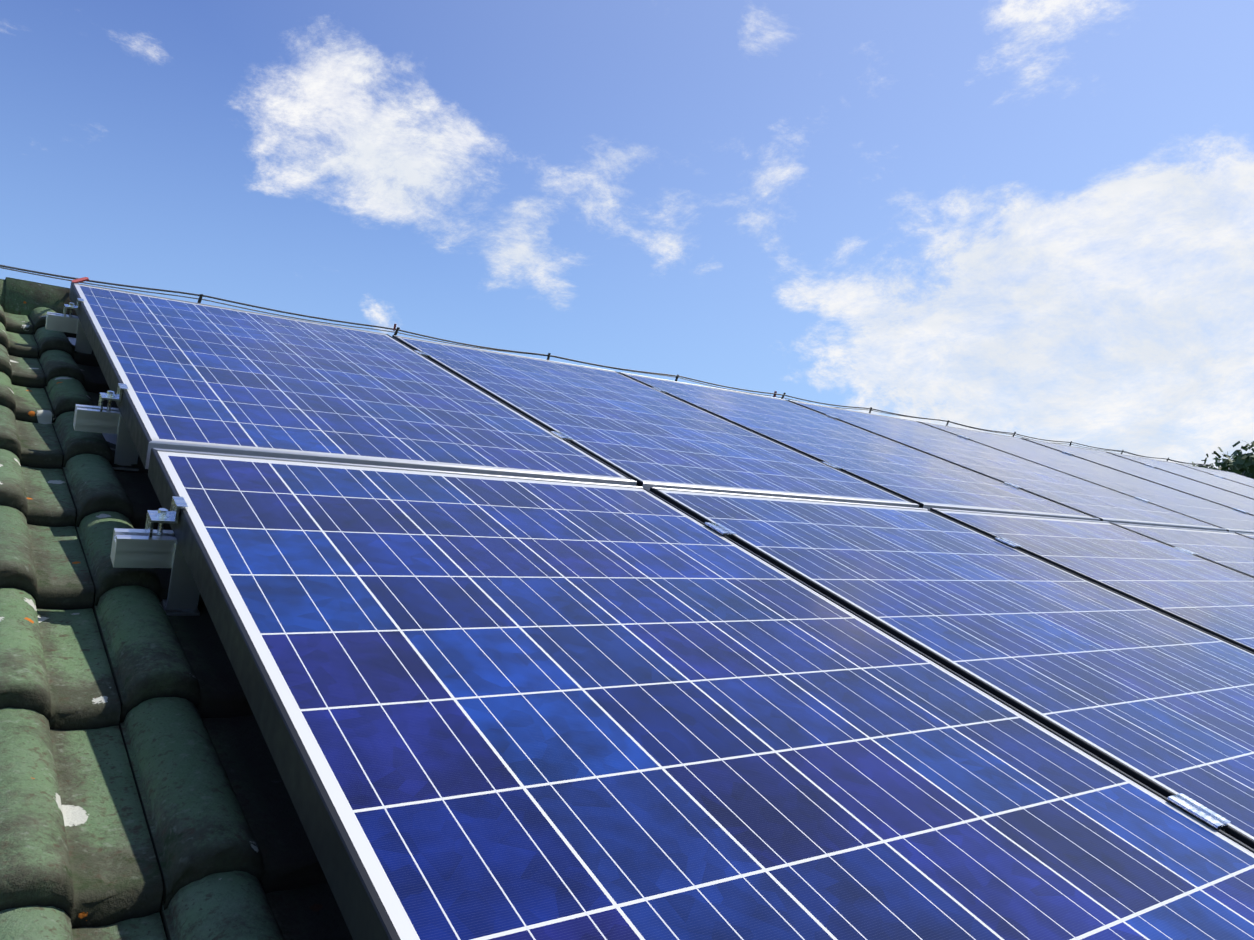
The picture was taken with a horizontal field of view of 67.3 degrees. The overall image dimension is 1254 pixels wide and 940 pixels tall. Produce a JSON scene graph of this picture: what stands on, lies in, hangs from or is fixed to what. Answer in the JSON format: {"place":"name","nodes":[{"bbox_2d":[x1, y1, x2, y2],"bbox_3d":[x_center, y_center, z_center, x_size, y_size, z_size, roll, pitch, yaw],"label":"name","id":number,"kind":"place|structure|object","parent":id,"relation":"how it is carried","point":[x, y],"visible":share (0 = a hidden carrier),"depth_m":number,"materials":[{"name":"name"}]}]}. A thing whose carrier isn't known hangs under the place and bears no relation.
{"place":"outdoors","nodes":[
{"label":"outdoors","id":0,"kind":"place"},
{"bbox_2d":[0,0,1253,468],"label":"sky","id":1,"kind":"structure","parent":0,"point":[1030,218],"materials":[{"name":"blue"}]},
{"bbox_2d":[197,294,1244,474],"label":"ridge wire posts","id":2,"kind":"object","parent":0,"point":[395,333],"visible":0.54,"depth_m":4.64,"materials":[{"name":"black metal"}]},
{"bbox_2d":[0,265,1211,465],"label":"ridge wire","id":3,"kind":"object","parent":2,"relation":"attached to","point":[10,267],"visible":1,"depth_m":4.03,"materials":[{"name":"black metal"}]},
{"bbox_2d":[71,277,776,396],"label":"clips","id":4,"kind":"object","parent":3,"relation":"attached to","point":[84,279],"visible":0.98,"depth_m":3.04,"materials":[{"name":"red"}]},
{"bbox_3d":[2.265,0.504,3.568,10.076,0.070,4.460,5,15,-36],"label":"roof underlay","id":5,"kind":"object","parent":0,"visible":0},
{"bbox_2d":[0,305,352,939],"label":"roof tiles","id":6,"kind":"object","parent":5,"relation":"on","point":[158,805],"visible":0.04,"depth_m":1.02,"materials":[{"name":"green concrete"}]},
{"bbox_2d":[0,277,76,315],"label":"ridge cap tiles","id":7,"kind":"object","parent":6,"relation":"on","point":[21,297],"visible":0.02,"depth_m":3.02,"materials":[{"name":"green tile"}]},
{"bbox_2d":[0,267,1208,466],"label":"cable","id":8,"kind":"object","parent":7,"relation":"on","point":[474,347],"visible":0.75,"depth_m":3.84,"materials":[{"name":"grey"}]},
{"bbox_2d":[45,312,78,333],"bbox_3d":[1.750,-0.108,4.952,8.218,0.042,0.038,5,15,-36],"label":"mounting rail","id":9,"kind":"object","parent":6,"relation":"on","point":[60,322],"visible":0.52,"depth_m":2.56,"materials":[{"name":"silver metal"}]},
{"bbox_2d":[63,298,83,316],"bbox_3d":[-1.511,-0.444,2.575,0.043,0.050,0.040,5,15,-36],"label":"end clamp","id":10,"kind":"object","parent":9,"relation":"on","point":[71,306],"visible":1,"depth_m":2.56,"materials":[{"name":"silver metal"}]},
{"bbox_2d":[619,372,1099,520],"bbox_3d":[0.807,-0.101,3.660,0.992,0.048,1.650,5,15,-36],"label":"solar panel","id":11,"kind":"object","parent":9,"relation":"on","point":[921,479],"visible":0.77,"depth_m":3.46,"materials":[{"name":"blue"}]},
{"bbox_2d":[822,462,842,469],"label":"clamp","id":12,"kind":"object","parent":11,"relation":"attached to","point":[833,465],"visible":0.59,"depth_m":2.99,"materials":[{"name":"silver metal"}]},
{"bbox_2d":[788,400,1226,530],"bbox_3d":[1.625,-0.027,4.250,0.992,0.046,1.650,5,15,-36],"label":"solar panel","id":13,"kind":"object","parent":9,"relation":"on","point":[1102,503],"visible":0.73,"depth_m":4.08,"materials":[{"name":"blue"}]},
{"bbox_2d":[1004,482,1021,488],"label":"clamp","id":14,"kind":"object","parent":13,"relation":"attached to","point":[1011,484],"visible":0.54,"depth_m":3.58,"materials":[{"name":"silver metal"}]},
{"bbox_2d":[918,421,1253,533],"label":"solar panel","id":15,"kind":"object","parent":9,"relation":"on","point":[1229,519],"visible":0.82,"depth_m":4.77,"materials":[{"name":"blue"}]},
{"bbox_2d":[1022,438,1253,514],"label":"solar panel","id":16,"kind":"object","parent":9,"relation":"on","point":[1182,483],"visible":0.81,"depth_m":5.57,"materials":[{"name":"blue"}]},
{"bbox_2d":[67,320,91,353],"bbox_3d":[-1.559,-0.395,2.691,0.048,0.107,0.266,5,15,-36],"label":"roof hook","id":17,"kind":"object","parent":6,"relation":"on","point":[80,342],"visible":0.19,"depth_m":2.59,"materials":[{"name":"silver metal"}]},
{"bbox_2d":[73,404,120,433],"bbox_3d":[2.272,0.197,4.194,8.218,0.042,0.038,5,15,-36],"label":"mounting rail","id":18,"kind":"object","parent":6,"relation":"on","point":[88,418],"visible":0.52,"depth_m":1.80,"materials":[{"name":"silver metal"}]},
{"bbox_2d":[98,383,128,411],"bbox_3d":[-0.990,-0.139,1.817,0.043,0.050,0.040,5,15,-36],"label":"end clamp","id":19,"kind":"object","parent":18,"relation":"on","point":[109,396],"visible":0.98,"depth_m":1.81,"materials":[{"name":"silver metal"}]},
{"bbox_2d":[392,335,918,507],"bbox_3d":[-0.011,-0.173,3.066,0.992,0.048,1.650,5,15,-36],"label":"solar panel","id":20,"kind":"object","parent":18,"relation":"on","point":[647,437],"visible":0.75,"depth_m":2.83,"materials":[{"name":"blue"}]},
{"bbox_2d":[652,387,667,392],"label":"clamp","id":21,"kind":"object","parent":20,"relation":"attached to","point":[661,390],"visible":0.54,"depth_m":3.75,"materials":[{"name":"silver metal"}]},
{"bbox_2d":[1108,452,1253,498],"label":"solar panel","id":22,"kind":"object","parent":18,"relation":"on","point":[1213,480],"visible":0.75,"depth_m":6.33,"materials":[{"name":"blue"}]},
{"bbox_2d":[1177,463,1253,486],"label":"solar panel","id":23,"kind":"object","parent":18,"relation":"on","point":[1242,479],"visible":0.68,"depth_m":7.04,"materials":[{"name":"blue"}]},
{"bbox_2d":[102,416,138,470],"bbox_3d":[-1.038,-0.091,1.933,0.048,0.107,0.266,5,15,-36],"label":"roof hook","id":24,"kind":"object","parent":6,"relation":"on","point":[126,453],"visible":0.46,"depth_m":1.83,"materials":[{"name":"silver metal"}]},
{"bbox_2d":[110,528,177,567],"bbox_3d":[2.624,0.402,3.682,8.218,0.042,0.038,5,15,-36],"label":"mounting rail","id":25,"kind":"object","parent":6,"relation":"on","point":[134,548],"visible":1,"depth_m":1.29,"materials":[{"name":"silver metal"}]},
{"bbox_2d":[145,496,187,538],"bbox_3d":[-0.637,0.066,1.304,0.043,0.050,0.040,5,15,-36],"label":"end clamp","id":26,"kind":"object","parent":25,"relation":"on","point":[161,516],"visible":1,"depth_m":1.30,"materials":[{"name":"silver metal"}]},
{"bbox_2d":[148,448,1253,939],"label":"solar panel","id":27,"kind":"object","parent":25,"relation":"on","point":[484,706],"visible":0.9,"depth_m":1.02,"materials":[{"name":"blue"}]},
{"bbox_2d":[705,522,736,538],"bbox_3d":[0.186,0.124,1.894,0.036,0.016,0.060,5,15,-36],"label":"clamp","id":28,"kind":"object","parent":27,"relation":"attached to","point":[724,530],"visible":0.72,"depth_m":1.89,"materials":[{"name":"silver metal"}]},
{"bbox_2d":[649,487,1253,848],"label":"solar panel","id":29,"kind":"object","parent":25,"relation":"on","point":[1161,703],"visible":0.84,"depth_m":1.75,"materials":[{"name":"blue"}]},
{"bbox_2d":[930,508,1253,652],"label":"solar panel","id":30,"kind":"object","parent":25,"relation":"on","point":[1210,597],"visible":0.75,"depth_m":2.60,"materials":[{"name":"blue"}]},
{"bbox_2d":[995,537,1022,548],"bbox_3d":[1.004,0.197,2.485,0.036,0.016,0.060,5,15,-36],"label":"clamp","id":31,"kind":"object","parent":30,"relation":"attached to","point":[1010,543],"visible":0.65,"depth_m":2.48,"materials":[{"name":"silver metal"}]},
{"bbox_2d":[1110,522,1253,576],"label":"solar panel","id":32,"kind":"object","parent":25,"relation":"on","point":[1233,550],"visible":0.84,"depth_m":3.33,"materials":[{"name":"blue"}]},
{"bbox_2d":[1174,547,1197,554],"bbox_3d":[1.822,0.270,3.077,0.036,0.016,0.060,5,15,-36],"label":"clamp","id":33,"kind":"object","parent":25,"relation":"on","point":[1185,550],"visible":0.54,"depth_m":3.07,"materials":[{"name":"silver metal"}]},
{"bbox_2d":[1235,532,1253,538],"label":"solar panel","id":34,"kind":"object","parent":25,"relation":"on","point":[1250,535],"visible":0.29,"depth_m":3.90,"materials":[{"name":"blue"}]},
{"bbox_2d":[161,543,199,615],"bbox_3d":[-0.686,0.115,1.421,0.048,0.107,0.266,5,15,-36],"label":"roof hook","id":35,"kind":"object","parent":6,"relation":"on","point":[182,599],"visible":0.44,"depth_m":1.32,"materials":[{"name":"silver metal"}]},
{"bbox_2d":[69,282,636,485],"bbox_3d":[-0.828,-0.247,2.476,0.992,0.046,1.650,5,15,-36],"label":"solar panel","id":36,"kind":"object","parent":6,"relation":"on","point":[194,376],"visible":0.88,"depth_m":2.18,"materials":[{"name":"blue"}]},
{"bbox_2d":[414,350,430,357],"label":"clamp","id":37,"kind":"object","parent":36,"relation":"attached to","point":[425,354],"visible":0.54,"depth_m":3.16,"materials":[{"name":"silver metal"}]},
{"bbox_2d":[551,431,573,441],"bbox_3d":[-0.166,-0.082,2.406,0.036,0.016,0.060,5,15,-36],"label":"clamp","id":38,"kind":"object","parent":36,"relation":"attached to","point":[562,435],"visible":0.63,"depth_m":2.40,"materials":[{"name":"silver metal"}]},
{"label":"mounting rail","id":39,"kind":"object","parent":6,"relation":"on","visible":0},
{"bbox_2d":[1167,793,1230,830],"bbox_3d":[0.697,0.421,1.152,0.036,0.016,0.060,5,15,-36],"label":"clamp","id":40,"kind":"object","parent":39,"relation":"on","point":[1200,811],"visible":0.7,"depth_m":1.15,"materials":[{"name":"silver metal"}]},
{"label":"ground","id":41,"kind":"structure","parent":0,"visible":0},
{"bbox_2d":[1192,441,1253,478],"bbox_3d":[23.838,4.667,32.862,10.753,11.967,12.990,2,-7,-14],"label":"tree","id":42,"kind":"object","parent":41,"relation":"on","point":[1240,460],"visible":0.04,"depth_m":32.96,"materials":[{"name":"green plant"}]},
{"bbox_2d":[1204,447,1253,471],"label":"tree","id":43,"kind":"object","parent":41,"relation":"on","point":[1228,461],"depth_m":38.60,"materials":[{"name":"green plant"}]}
]}

